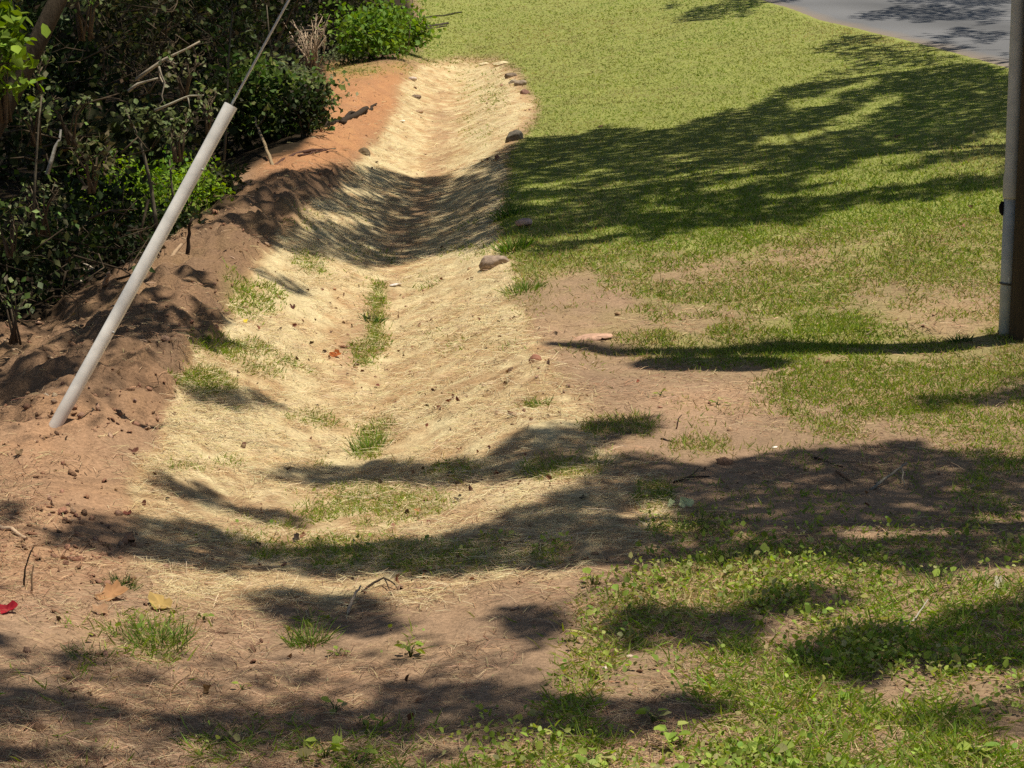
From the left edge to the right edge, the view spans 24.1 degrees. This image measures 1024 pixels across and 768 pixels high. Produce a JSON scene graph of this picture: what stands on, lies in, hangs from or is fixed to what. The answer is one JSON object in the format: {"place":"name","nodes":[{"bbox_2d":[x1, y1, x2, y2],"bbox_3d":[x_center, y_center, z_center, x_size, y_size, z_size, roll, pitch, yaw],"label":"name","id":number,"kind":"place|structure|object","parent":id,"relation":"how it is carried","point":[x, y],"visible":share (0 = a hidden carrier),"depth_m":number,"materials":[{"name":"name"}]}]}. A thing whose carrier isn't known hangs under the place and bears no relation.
{"place":"outdoors","nodes":[
{"label":"outdoors","id":0,"kind":"place"},
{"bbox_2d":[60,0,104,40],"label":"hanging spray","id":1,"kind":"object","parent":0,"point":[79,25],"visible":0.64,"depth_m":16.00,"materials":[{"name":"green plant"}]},
{"bbox_2d":[157,43,207,100],"bbox_3d":[-2.304,-2.186,16.790,0.382,0.414,0.353,0,11,0],"label":"leaf spray","id":2,"kind":"object","parent":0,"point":[184,91],"visible":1,"depth_m":16.80,"materials":[{"name":"green plant"}]},
{"bbox_2d":[190,81,225,134],"bbox_3d":[-2.216,-2.015,17.501,0.298,0.390,0.332,0,11,0],"label":"leaf spray","id":3,"kind":"object","parent":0,"point":[208,116],"visible":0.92,"depth_m":17.50,"materials":[{"name":"green plant"}]},
{"bbox_2d":[0,0,1023,767],"bbox_3d":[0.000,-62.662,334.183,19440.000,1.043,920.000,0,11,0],"label":"ground","id":4,"kind":"structure","parent":0,"point":[450,624],"depth_m":12.37,"materials":[{"name":"soil"}]},
{"bbox_2d":[0,600,17,613],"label":"fallen leaf","id":5,"kind":"object","parent":4,"relation":"on","point":[12,605],"visible":1,"depth_m":8.50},
{"bbox_2d":[0,272,42,344],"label":"shrub","id":6,"kind":"object","parent":4,"relation":"on","point":[14,338],"visible":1,"depth_m":13.40,"materials":[{"name":"green plant"}]},
{"bbox_2d":[0,32,53,203],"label":"forest shrub","id":7,"kind":"object","parent":4,"relation":"on","point":[16,139],"visible":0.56,"depth_m":21.07,"materials":[{"name":"green plant"}]},
{"bbox_2d":[0,0,67,137],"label":"leaning tree","id":8,"kind":"object","parent":4,"relation":"on","point":[50,14],"visible":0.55,"depth_m":14.95,"materials":[{"name":"brown plant"}]},
{"bbox_2d":[9,45,63,100],"bbox_3d":[-3.031,-2.003,15.398,0.266,0.376,0.424,7,13,34],"label":"leaf spray","id":9,"kind":"object","parent":8,"relation":"attached to","point":[44,74],"visible":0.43,"depth_m":15.40,"materials":[{"name":"green plant"}]},
{"bbox_2d":[16,75,63,146],"bbox_3d":[-3.065,-1.742,15.243,0.408,0.464,0.394,4,12,22],"label":"leaf spray","id":10,"kind":"object","parent":8,"relation":"attached to","point":[32,128],"visible":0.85,"depth_m":15.22,"materials":[{"name":"green plant"}]},
{"bbox_2d":[36,81,99,145],"bbox_3d":[-2.871,-1.753,15.586,0.414,0.422,0.350,0,11,0],"label":"leaf spray","id":11,"kind":"object","parent":8,"relation":"attached to","point":[67,134],"visible":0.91,"depth_m":15.61,"materials":[{"name":"green plant"}]},
{"bbox_2d":[65,0,110,39],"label":"leaf spray","id":12,"kind":"object","parent":8,"relation":"attached to","point":[89,28],"visible":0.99,"depth_m":15.60,"materials":[{"name":"green plant"}]},
{"bbox_2d":[8,41,60,222],"bbox_3d":[-2.990,-1.583,15.048,0.274,1.127,0.335,2,11,9],"label":"sapling","id":13,"kind":"object","parent":4,"relation":"on","point":[46,116],"visible":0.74,"depth_m":14.99,"materials":[{"name":"green plant"}]},
{"bbox_2d":[0,209,86,311],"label":"forest shrub","id":14,"kind":"object","parent":4,"relation":"on","point":[37,277],"visible":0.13,"depth_m":16.67,"materials":[{"name":"green plant"}]},
{"bbox_2d":[0,207,92,314],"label":"forest shrub","id":15,"kind":"object","parent":4,"relation":"on","point":[16,258],"visible":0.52,"depth_m":15.72,"materials":[{"name":"green plant"}]},
{"bbox_2d":[15,171,68,236],"bbox_3d":[-2.996,-1.139,15.184,0.356,0.425,0.361,-6,12,-28],"label":"leaf spray","id":16,"kind":"object","parent":15,"relation":"attached to","point":[43,222],"visible":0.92,"depth_m":15.21,"materials":[{"name":"green plant"}]},
{"bbox_2d":[0,32,97,180],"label":"forest shrub","id":17,"kind":"object","parent":4,"relation":"on","point":[63,35],"visible":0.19,"depth_m":24.41,"materials":[{"name":"green plant"}]},
{"bbox_2d":[0,204,104,319],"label":"edge bush","id":18,"kind":"object","parent":4,"relation":"on","point":[48,275],"visible":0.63,"depth_m":15.87,"materials":[{"name":"green plant"}]},
{"bbox_2d":[1,0,106,88],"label":"forest shrub","id":19,"kind":"object","parent":4,"relation":"on","point":[25,7],"visible":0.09,"depth_m":34.15,"materials":[{"name":"green plant"}]},
{"bbox_2d":[10,9,106,100],"bbox_3d":[-5.987,-3.940,30.197,1.912,1.666,1.491,0,11,0],"label":"forest shrub","id":20,"kind":"object","parent":4,"relation":"on","point":[61,27],"visible":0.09,"depth_m":30.06,"materials":[{"name":"green plant"}]},
{"bbox_2d":[0,183,130,295],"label":"edge bush","id":21,"kind":"object","parent":4,"relation":"on","point":[77,236],"visible":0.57,"depth_m":16.60,"materials":[{"name":"green plant"}]},
{"bbox_2d":[7,1,133,141],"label":"forest shrub","id":22,"kind":"object","parent":4,"relation":"on","point":[71,77],"visible":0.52,"depth_m":26.71,"materials":[{"name":"green plant"}]},
{"bbox_2d":[0,164,165,320],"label":"dry brush","id":23,"kind":"object","parent":4,"relation":"on","point":[66,237],"visible":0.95,"depth_m":14.61,"materials":[{"name":"brown wood"}]},
{"bbox_2d":[0,191,42,257],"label":"leaf spray","id":24,"kind":"object","parent":23,"relation":"attached to","point":[12,244],"visible":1,"depth_m":14.60,"materials":[{"name":"green plant"}]},
{"bbox_2d":[0,138,172,255],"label":"forest shrub","id":25,"kind":"object","parent":4,"relation":"on","point":[113,194],"visible":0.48,"depth_m":19.37,"materials":[{"name":"green plant"}]},
{"bbox_2d":[60,635,119,665],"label":"grass tuft","id":26,"kind":"object","parent":4,"relation":"on","point":[84,654],"visible":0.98,"depth_m":8.13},
{"bbox_2d":[0,90,220,205],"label":"forest shrub","id":27,"kind":"object","parent":4,"relation":"on","point":[118,138],"visible":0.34,"depth_m":22.07,"materials":[{"name":"green plant"}]},
{"bbox_2d":[66,201,154,268],"bbox_3d":[-2.905,-1.036,17.632,0.925,0.524,0.728,-9,14,-38],"label":"edge bush","id":28,"kind":"object","parent":4,"relation":"on","point":[122,242],"visible":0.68,"depth_m":17.63,"materials":[{"name":"green plant"}]},
{"bbox_2d":[94,580,127,600],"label":"fallen leaf","id":29,"kind":"object","parent":4,"relation":"on","point":[115,589],"visible":1,"depth_m":8.84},
{"bbox_2d":[43,146,179,224],"bbox_3d":[-3.369,-1.729,20.864,1.219,0.813,1.350,0,11,0],"label":"weed patch","id":30,"kind":"object","parent":4,"relation":"on","point":[138,184],"visible":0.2,"depth_m":20.71,"materials":[{"name":"green plant"}]},
{"bbox_2d":[31,16,197,132],"bbox_3d":[-2.970,-2.257,17.488,1.149,0.837,0.970,-6,13,-29],"label":"dry brush","id":31,"kind":"object","parent":4,"relation":"on","point":[92,71],"visible":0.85,"depth_m":17.55,"materials":[{"name":"brown wood"}]},
{"bbox_2d":[135,41,199,87],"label":"branch","id":32,"kind":"object","parent":31,"relation":"attached to","point":[145,72],"visible":0.89,"depth_m":16.99,"materials":[{"name":"brown wood"}]},
{"bbox_2d":[0,93,238,184],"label":"dry brush","id":33,"kind":"object","parent":4,"relation":"on","point":[151,135],"visible":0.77,"depth_m":16.19,"materials":[{"name":"brown wood"}]},
{"bbox_2d":[45,129,61,174],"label":"branch","id":34,"kind":"object","parent":33,"relation":"attached to","point":[49,166],"visible":0.87,"depth_m":15.99,"materials":[{"name":"grey wood"}]},
{"bbox_2d":[57,113,120,193],"bbox_3d":[-2.788,-1.523,15.928,0.362,0.525,0.539,0,11,0],"label":"leaf spray","id":35,"kind":"object","parent":33,"relation":"attached to","point":[96,172],"visible":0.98,"depth_m":15.93,"materials":[{"name":"green plant"}]},
{"bbox_2d":[148,106,192,162],"bbox_3d":[-2.379,-1.752,16.868,0.312,0.373,0.373,-3,12,-17],"label":"leaf spray","id":36,"kind":"object","parent":33,"relation":"attached to","point":[177,153],"visible":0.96,"depth_m":16.81,"materials":[{"name":"green plant"}]},
{"bbox_2d":[101,568,142,590],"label":"grass tuft","id":37,"kind":"object","parent":4,"relation":"on","point":[125,579],"visible":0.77,"depth_m":9.04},
{"bbox_2d":[72,0,176,83],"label":"forest shrub","id":38,"kind":"object","parent":4,"relation":"on","point":[112,14],"visible":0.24,"depth_m":38.15,"materials":[{"name":"green plant"}]},
{"bbox_2d":[66,0,189,59],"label":"dry brush","id":39,"kind":"object","parent":4,"relation":"on","point":[123,15],"visible":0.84,"depth_m":21.96,"materials":[{"name":"plant"}]},
{"bbox_2d":[60,0,212,118],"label":"forest shrub","id":40,"kind":"object","parent":4,"relation":"on","point":[176,15],"visible":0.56,"depth_m":30.42,"materials":[{"name":"green plant"}]},
{"bbox_2d":[48,82,237,172],"bbox_3d":[-3.834,-2.453,23.897,1.858,1.099,1.964,-8,13,-34],"label":"forest shrub","id":41,"kind":"object","parent":4,"relation":"on","point":[116,108],"visible":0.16,"depth_m":23.86,"materials":[{"name":"green plant"}]},
{"bbox_2d":[87,609,203,656],"bbox_3d":[-1.260,0.853,8.398,0.416,0.127,0.448,4,12,21],"label":"grass tuft","id":42,"kind":"object","parent":4,"relation":"on","point":[164,634],"visible":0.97,"depth_m":8.38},
{"bbox_2d":[110,98,197,230],"bbox_3d":[-2.576,-1.575,17.285,0.487,0.963,0.490,-11,15,-44],"label":"sapling","id":43,"kind":"object","parent":4,"relation":"on","point":[136,115],"visible":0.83,"depth_m":17.19,"materials":[{"name":"green plant"}]},
{"bbox_2d":[148,591,172,608],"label":"fallen leaf","id":44,"kind":"object","parent":4,"relation":"on","point":[161,601],"visible":0.99,"depth_m":8.84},
{"bbox_2d":[122,199,223,240],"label":"edge bush","id":45,"kind":"object","parent":4,"relation":"on","point":[179,224],"visible":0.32,"depth_m":18.47,"materials":[{"name":"green plant"}]},
{"bbox_2d":[159,145,187,198],"bbox_3d":[-2.515,-1.529,17.833,0.183,0.505,0.178,-7,13,-31],"label":"sapling","id":46,"kind":"object","parent":4,"relation":"on","point":[169,157],"visible":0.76,"depth_m":17.80,"materials":[{"name":"green plant"}]},
{"bbox_2d":[90,0,258,73],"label":"dry brush","id":47,"kind":"object","parent":4,"relation":"on","point":[158,29],"visible":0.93,"depth_m":19.97,"materials":[{"name":"plant"}]},
{"bbox_2d":[114,148,235,220],"bbox_3d":[-2.759,-1.620,19.724,0.986,0.639,0.850,0,11,0],"label":"weed patch","id":48,"kind":"object","parent":4,"relation":"on","point":[203,192],"visible":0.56,"depth_m":19.69,"materials":[{"name":"green plant"}]},
{"bbox_2d":[185,218,193,254],"bbox_3d":[-2.245,-1.016,16.699,0.034,0.284,0.092,-7,13,-34],"label":"stake","id":49,"kind":"object","parent":4,"relation":"on","point":[188,248],"visible":0.84,"depth_m":16.71,"materials":[{"name":"brown wood"}]},
{"bbox_2d":[124,0,255,102],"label":"forest shrub","id":50,"kind":"object","parent":4,"relation":"on","point":[181,56],"visible":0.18,"depth_m":34.78,"materials":[{"name":"green plant"}]},
{"bbox_2d":[119,0,294,126],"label":"forest shrub","id":51,"kind":"object","parent":4,"relation":"on","point":[279,29],"visible":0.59,"depth_m":30.18,"materials":[{"name":"green plant"}]},
{"bbox_2d":[167,715,251,753],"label":"grass tuft","id":52,"kind":"object","parent":4,"relation":"on","point":[204,735],"visible":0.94,"depth_m":7.44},
{"bbox_2d":[179,150,254,208],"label":"edge bush","id":53,"kind":"object","parent":4,"relation":"on","point":[221,172],"visible":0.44,"depth_m":20.18,"materials":[{"name":"green plant"}]},
{"bbox_2d":[108,49,332,159],"bbox_3d":[-3.091,-3.069,26.449,2.313,1.288,2.112,-5,12,-26],"label":"forest shrub","id":54,"kind":"object","parent":4,"relation":"on","point":[246,143],"visible":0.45,"depth_m":26.32,"materials":[{"name":"green plant"}]},
{"bbox_2d":[141,0,302,68],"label":"dry brush","id":55,"kind":"object","parent":4,"relation":"on","point":[243,21],"visible":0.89,"depth_m":24.95,"materials":[{"name":"plant"}]},
{"bbox_2d":[203,0,250,159],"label":"sapling","id":56,"kind":"object","parent":4,"relation":"on","point":[228,71],"visible":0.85,"depth_m":21.99,"materials":[{"name":"green plant"}]},
{"bbox_2d":[193,0,294,65],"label":"forest shrub","id":57,"kind":"object","parent":4,"relation":"on","point":[264,6],"visible":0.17,"depth_m":38.78,"materials":[{"name":"green plant"}]},
{"bbox_2d":[190,0,323,73],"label":"forest shrub","id":58,"kind":"object","parent":4,"relation":"on","point":[297,23],"visible":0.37,"depth_m":34.50,"materials":[{"name":"green plant"}]},
{"bbox_2d":[225,2,298,62],"bbox_3d":[-2.813,-3.795,27.042,0.804,1.310,0.725,-2,11,-11],"label":"sapling","id":59,"kind":"object","parent":4,"relation":"on","point":[253,35],"visible":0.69,"depth_m":26.99,"materials":[{"name":"green plant"}]},
{"bbox_2d":[254,115,273,164],"bbox_3d":[-2.470,-2.480,24.172,0.089,0.347,2.940,-2,11,-9],"label":"dead stick","id":60,"kind":"object","parent":4,"relation":"on","point":[264,144],"visible":0.94,"depth_m":24.33,"materials":[{"name":"brown wood"}]},
{"bbox_2d":[190,0,337,55],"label":"forest shrub","id":61,"kind":"object","parent":4,"relation":"on","point":[273,19],"visible":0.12,"depth_m":44.56,"materials":[{"name":"green plant"}]},
{"bbox_2d":[192,43,346,144],"bbox_3d":[-2.662,-3.209,26.538,1.942,1.145,1.406,7,13,34],"label":"vine bush","id":62,"kind":"object","parent":4,"relation":"on","point":[265,75],"visible":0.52,"depth_m":26.30,"materials":[{"name":"green plant"}]},
{"bbox_2d":[237,44,358,117],"bbox_3d":[-2.431,-3.419,27.637,1.377,0.997,1.359,0,11,0],"label":"dusty bush","id":63,"kind":"object","parent":4,"relation":"on","point":[293,67],"visible":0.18,"depth_m":27.46,"materials":[{"name":"green plant"}]},
{"bbox_2d":[254,68,351,138],"bbox_3d":[-2.184,-2.921,25.309,1.033,0.775,1.120,0,11,0],"label":"dark bush","id":64,"kind":"object","parent":4,"relation":"on","point":[303,111],"visible":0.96,"depth_m":25.24,"materials":[{"name":"green plant"}]},
{"bbox_2d":[274,148,336,164],"bbox_3d":[-1.997,-2.280,23.820,0.144,0.113,1.984,3,11,13],"label":"exposed root","id":65,"kind":"object","parent":4,"relation":"on","point":[312,150],"visible":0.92,"depth_m":23.75,"materials":[{"name":"brown wood"}]},
{"bbox_2d":[284,15,329,73],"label":"dead shrub","id":66,"kind":"object","parent":4,"relation":"on","point":[314,48],"visible":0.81,"depth_m":39.81,"materials":[{"name":"brown plant"}]},
{"bbox_2d":[273,615,348,648],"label":"grass tuft","id":67,"kind":"object","parent":4,"relation":"on","point":[299,638],"visible":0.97,"depth_m":8.44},
{"bbox_2d":[296,735,348,757],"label":"broadleaf weed","id":68,"kind":"object","parent":4,"relation":"on","point":[307,751],"visible":0.94,"depth_m":7.23,"materials":[{"name":"green plant"}]},
{"bbox_2d":[256,0,391,51],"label":"olive bush","id":69,"kind":"object","parent":4,"relation":"on","point":[335,6],"visible":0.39,"depth_m":45.58,"materials":[{"name":"green plant"}]},
{"bbox_2d":[281,0,388,54],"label":"forest shrub","id":70,"kind":"object","parent":4,"relation":"on","point":[315,6],"visible":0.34,"depth_m":44.21,"materials":[{"name":"green plant"}]},
{"bbox_2d":[304,33,378,65],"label":"edge weeds","id":71,"kind":"object","parent":4,"relation":"on","point":[340,55],"visible":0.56,"depth_m":41.01,"materials":[{"name":"green plant"}]},
{"bbox_2d":[312,103,376,126],"bbox_3d":[-1.885,-3.279,29.020,0.294,0.193,4.630,1,11,6],"label":"fallen log","id":72,"kind":"object","parent":4,"relation":"on","point":[349,115],"visible":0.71,"depth_m":28.48,"materials":[{"name":"brown wood"}]},
{"bbox_2d":[329,743,377,762],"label":"broadleaf weed","id":73,"kind":"object","parent":4,"relation":"on","point":[370,749],"visible":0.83,"depth_m":7.18,"materials":[{"name":"green plant"}]},
{"bbox_2d":[302,0,438,61],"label":"kudzu bush","id":74,"kind":"object","parent":4,"relation":"on","point":[383,23],"visible":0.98,"depth_m":40.32,"materials":[{"name":"green plant"}]},
{"bbox_2d":[341,423,399,455],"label":"grass tuft","id":75,"kind":"object","parent":4,"relation":"on","point":[354,446],"visible":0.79,"depth_m":12.47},
{"bbox_2d":[358,308,387,324],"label":"grass tuft","id":76,"kind":"object","parent":4,"relation":"on","point":[373,316],"visible":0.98,"depth_m":16.53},
{"bbox_2d":[98,55,693,626],"bbox_3d":[-0.547,-2.764,27.365,2.667,0.550,38.192,0,11,0],"label":"straw matting","id":77,"kind":"object","parent":4,"relation":"on","point":[210,589],"visible":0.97,"depth_m":11.76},
{"bbox_2d":[367,1,445,52],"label":"kudzu bush","id":78,"kind":"object","parent":4,"relation":"on","point":[416,36],"visible":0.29,"depth_m":42.59,"materials":[{"name":"green plant"}]},
{"bbox_2d":[394,641,425,656],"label":"broadleaf weed","id":79,"kind":"object","parent":4,"relation":"on","point":[411,651],"visible":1,"depth_m":8.15,"materials":[{"name":"green plant"}]},
{"bbox_2d":[479,255,508,270],"bbox_3d":[-0.132,-0.876,17.500,0.223,0.126,0.202,0,11,0],"label":"rock","id":80,"kind":"object","parent":4,"relation":"on","point":[487,262],"visible":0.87,"depth_m":17.43,"materials":[{"name":"stone"}]},
{"bbox_2d":[484,200,530,221],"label":"grass tuft","id":81,"kind":"object","parent":4,"relation":"on","point":[509,212],"visible":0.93,"depth_m":19.90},
{"bbox_2d":[0,68,1016,760],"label":"soil clods","id":82,"kind":"object","parent":4,"relation":"on","point":[724,460],"visible":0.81,"depth_m":9.84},
{"bbox_2d":[47,110,974,767],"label":"leaf litter","id":83,"kind":"object","parent":4,"relation":"on","point":[59,618],"visible":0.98,"depth_m":11.43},
{"bbox_2d":[0,121,1023,767],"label":"rough grass","id":84,"kind":"structure","parent":4,"relation":"on","point":[868,713],"depth_m":11.27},
{"bbox_2d":[0,9,1023,767],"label":"plant debris","id":85,"kind":"object","parent":4,"relation":"on","point":[284,763],"visible":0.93,"depth_m":8.36,"materials":[{"name":"brown plant"}]},
{"bbox_2d":[489,232,538,254],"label":"grass tuft","id":86,"kind":"object","parent":4,"relation":"on","point":[504,247],"visible":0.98,"depth_m":17.89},
{"bbox_2d":[505,130,522,142],"bbox_3d":[0.026,-2.717,26.476,0.202,0.176,0.173,0,11,0],"label":"rock","id":87,"kind":"object","parent":4,"relation":"on","point":[515,135],"visible":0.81,"depth_m":26.40,"materials":[{"name":"stone"}]},
{"bbox_2d":[492,276,549,294],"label":"grass tuft","id":88,"kind":"object","parent":4,"relation":"on","point":[525,285],"visible":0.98,"depth_m":15.97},
{"bbox_2d":[66,472,1023,767],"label":"weed cover","id":89,"kind":"object","parent":4,"relation":"on","point":[720,760],"visible":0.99,"depth_m":7.98,"materials":[{"name":"green plant"}]},
{"bbox_2d":[178,0,1007,369],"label":"lawn grass","id":90,"kind":"structure","parent":4,"relation":"on","point":[690,106],"depth_m":27.51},
{"bbox_2d":[573,333,612,340],"bbox_3d":[0.467,-0.274,14.010,0.246,0.041,0.182,0,11,0],"label":"clay clod","id":91,"kind":"object","parent":4,"relation":"on","point":[596,336],"visible":0.99,"depth_m":13.96,"materials":[{"name":"soil"}]},
{"bbox_2d":[572,747,614,767],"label":"broadleaf weed","id":92,"kind":"object","parent":4,"relation":"on","point":[592,760],"visible":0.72,"depth_m":6.95,"materials":[{"name":"green plant"}]},
{"bbox_2d":[635,706,671,724],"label":"broadleaf weed","id":93,"kind":"object","parent":4,"relation":"on","point":[644,709],"visible":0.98,"depth_m":7.28,"materials":[{"name":"green plant"}]},
{"bbox_2d":[629,486,678,503],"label":"grass tuft","id":94,"kind":"object","parent":4,"relation":"on","point":[653,492],"visible":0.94,"depth_m":10.09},
{"bbox_2d":[653,721,690,744],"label":"broadleaf weed","id":95,"kind":"object","parent":4,"relation":"on","point":[668,736],"visible":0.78,"depth_m":7.06,"materials":[{"name":"green plant"}]},
{"bbox_2d":[661,506,722,539],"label":"grass tuft","id":96,"kind":"object","parent":4,"relation":"on","point":[700,525],"visible":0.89,"depth_m":9.58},
{"bbox_2d":[695,537,763,573],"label":"grass tuft","id":97,"kind":"object","parent":4,"relation":"on","point":[717,554],"visible":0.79,"depth_m":9.03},
{"bbox_2d":[745,736,794,761],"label":"broadleaf weed","id":98,"kind":"object","parent":4,"relation":"on","point":[784,746],"visible":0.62,"depth_m":6.97,"materials":[{"name":"green plant"}]},
{"bbox_2d":[869,462,906,489],"bbox_3d":[1.647,0.401,10.287,0.126,0.060,0.360,9,14,40],"label":"stick","id":99,"kind":"object","parent":4,"relation":"on","point":[877,483],"visible":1,"depth_m":10.29,"materials":[{"name":"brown wood"}]},
{"bbox_2d":[899,559,1001,598],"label":"grass tuft","id":100,"kind":"object","parent":4,"relation":"on","point":[940,579],"visible":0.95,"depth_m":8.73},
{"bbox_2d":[943,332,978,342],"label":"grass tuft","id":101,"kind":"object","parent":4,"relation":"on","point":[963,338],"visible":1,"depth_m":13.68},
{"bbox_2d":[956,740,1000,757],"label":"broadleaf weed","id":102,"kind":"object","parent":4,"relation":"on","point":[987,744],"visible":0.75,"depth_m":6.93,"materials":[{"name":"green plant"}]},
{"bbox_2d":[998,0,1023,341],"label":"utility pole","id":103,"kind":"object","parent":4,"relation":"on","point":[1011,283],"visible":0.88,"depth_m":13.44,"materials":[{"name":"wood"},{"name":"galvanised steel"},{"name":"plastic"}]},
{"bbox_2d":[49,0,289,427],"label":"guy wire","id":104,"kind":"object","parent":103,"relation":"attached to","point":[142,267],"visible":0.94,"depth_m":11.17,"materials":[{"name":"metal"}]},
{"bbox_3d":[-3.931,-4.476,12.953,8.017,9.735,7.058,0,11,0],"label":"tree","id":105,"kind":"object","parent":4,"relation":"on","visible":0},
{"bbox_2d":[0,0,50,123],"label":"vine","id":106,"kind":"object","parent":105,"relation":"attached to","point":[13,52],"visible":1,"depth_m":14.15,"materials":[{"name":"green plant"}]},
{"bbox_2d":[764,0,1010,67],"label":"road","id":107,"kind":"structure","parent":0,"point":[978,29],"depth_m":42.16,"materials":[{"name":"asphalt"}]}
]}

